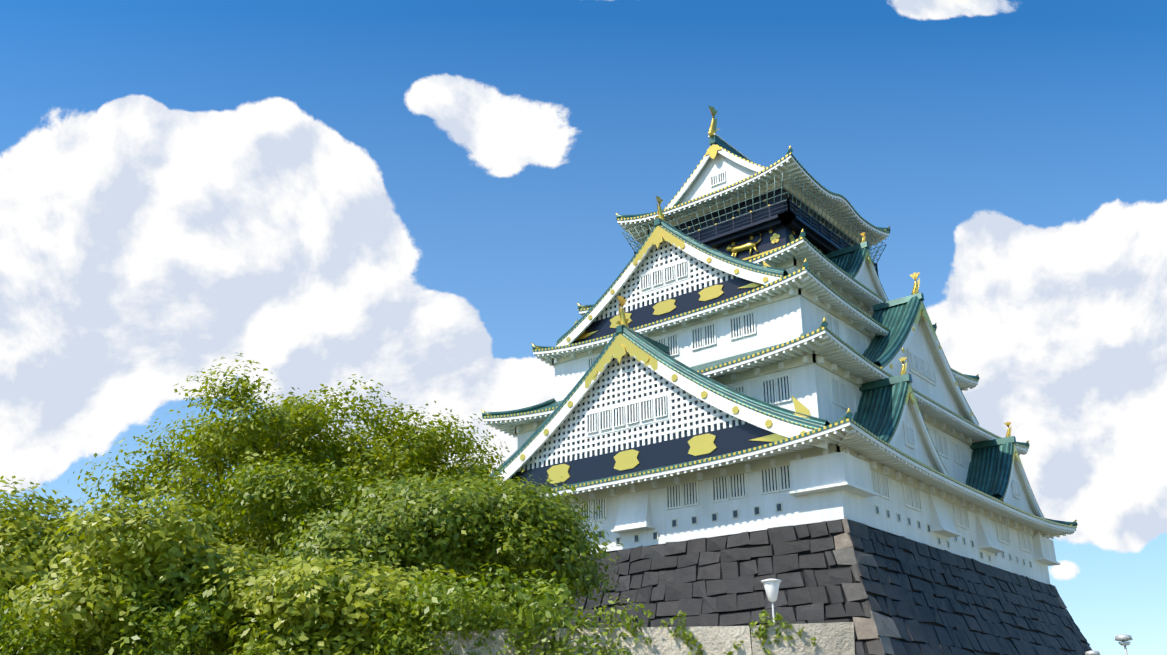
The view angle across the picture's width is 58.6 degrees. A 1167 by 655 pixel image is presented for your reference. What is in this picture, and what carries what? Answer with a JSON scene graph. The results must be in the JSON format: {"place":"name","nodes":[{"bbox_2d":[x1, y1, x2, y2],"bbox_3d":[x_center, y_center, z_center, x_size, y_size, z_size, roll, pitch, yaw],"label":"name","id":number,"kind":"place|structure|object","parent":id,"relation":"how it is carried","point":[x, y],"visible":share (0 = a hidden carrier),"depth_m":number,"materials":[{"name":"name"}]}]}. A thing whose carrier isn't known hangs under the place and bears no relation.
{"place":"outdoors","nodes":[
{"label":"outdoors","id":0,"kind":"place"},
{"bbox_2d":[0,0,1166,654],"label":"sky","id":1,"kind":"structure","parent":0,"point":[408,197],"materials":[{"name":"blue"}]},
{"label":"ground surface","id":2,"kind":"structure","parent":0,"visible":0},
{"bbox_2d":[0,475,162,654],"bbox_3d":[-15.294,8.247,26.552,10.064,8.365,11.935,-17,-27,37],"label":"tree","id":3,"kind":"object","parent":2,"relation":"on","point":[23,559],"visible":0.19,"depth_m":25.58,"materials":[{"name":"green plant"}]},
{"bbox_2d":[0,483,318,654],"bbox_3d":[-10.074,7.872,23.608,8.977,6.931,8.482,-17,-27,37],"label":"tree","id":4,"kind":"object","parent":2,"relation":"on","point":[154,555],"visible":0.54,"depth_m":20.71,"materials":[{"name":"green plant"}]},
{"bbox_2d":[158,559,235,654],"bbox_3d":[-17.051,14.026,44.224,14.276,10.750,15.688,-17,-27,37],"label":"tree","id":5,"kind":"object","parent":2,"relation":"on","point":[190,650],"depth_m":40.42,"materials":[{"name":"green plant"}]},
{"bbox_2d":[0,563,626,654],"bbox_3d":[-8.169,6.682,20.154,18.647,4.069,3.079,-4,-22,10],"label":"hedge","id":6,"kind":"object","parent":2,"relation":"on","point":[15,640],"visible":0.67,"depth_m":19.64,"materials":[{"name":"green plant"}]},
{"bbox_2d":[68,352,590,620],"bbox_3d":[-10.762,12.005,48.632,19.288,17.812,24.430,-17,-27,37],"label":"tree","id":7,"kind":"object","parent":2,"relation":"on","point":[298,426],"visible":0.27,"depth_m":44.69,"materials":[{"name":"green plant"}]},
{"bbox_2d":[179,544,522,654],"bbox_3d":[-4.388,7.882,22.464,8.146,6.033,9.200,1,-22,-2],"label":"tree","id":8,"kind":"object","parent":2,"relation":"on","point":[273,595],"visible":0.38,"depth_m":19.74,"materials":[{"name":"green plant"}]},
{"bbox_2d":[133,413,575,612],"bbox_3d":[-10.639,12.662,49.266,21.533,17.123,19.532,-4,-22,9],"label":"tree","id":9,"kind":"object","parent":2,"relation":"on","point":[463,451],"depth_m":48.87,"materials":[{"name":"green plant"}]},
{"bbox_2d":[205,451,623,654],"bbox_3d":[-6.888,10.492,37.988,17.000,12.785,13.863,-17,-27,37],"label":"tree","id":10,"kind":"object","parent":2,"relation":"on","point":[410,526],"visible":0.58,"depth_m":35.78,"materials":[{"name":"green plant"}]},
{"bbox_2d":[427,579,856,654],"bbox_3d":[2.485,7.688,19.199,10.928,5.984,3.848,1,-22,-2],"label":"low wall","id":11,"kind":"structure","parent":2,"relation":"on","point":[837,638],"depth_m":18.60,"materials":[{"name":"beige"}]},
{"bbox_2d":[400,595,650,654],"bbox_3d":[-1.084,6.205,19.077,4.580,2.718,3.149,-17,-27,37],"label":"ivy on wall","id":12,"kind":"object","parent":11,"relation":"attached to","point":[480,623],"visible":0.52,"depth_m":19.19,"materials":[{"name":"green plant"}]},
{"bbox_2d":[552,609,815,654],"bbox_3d":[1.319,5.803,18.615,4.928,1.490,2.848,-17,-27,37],"label":"ivy strands","id":13,"kind":"object","parent":11,"relation":"attached to","point":[770,622],"visible":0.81,"depth_m":18.51},
{"bbox_2d":[556,517,1091,654],"bbox_3d":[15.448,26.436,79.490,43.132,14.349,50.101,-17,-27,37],"label":"stone base","id":14,"kind":"object","parent":2,"relation":"on","point":[886,593],"visible":0.67,"depth_m":62.99,"materials":[{"name":"black stone"}]},
{"bbox_2d":[481,105,1077,583],"bbox_3d":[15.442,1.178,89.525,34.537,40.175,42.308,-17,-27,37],"label":"castle","id":15,"kind":"structure","parent":14,"relation":"on","point":[743,343],"depth_m":73.28,"materials":[{"name":"white paint"}]},
{"bbox_2d":[1085,634,1132,654],"bbox_3d":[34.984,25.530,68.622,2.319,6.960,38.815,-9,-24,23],"label":"street lamps","id":16,"kind":"object","parent":2,"relation":"on","point":[1123,638],"visible":1,"depth_m":53.28,"materials":[{"name":"grey"}]}
]}

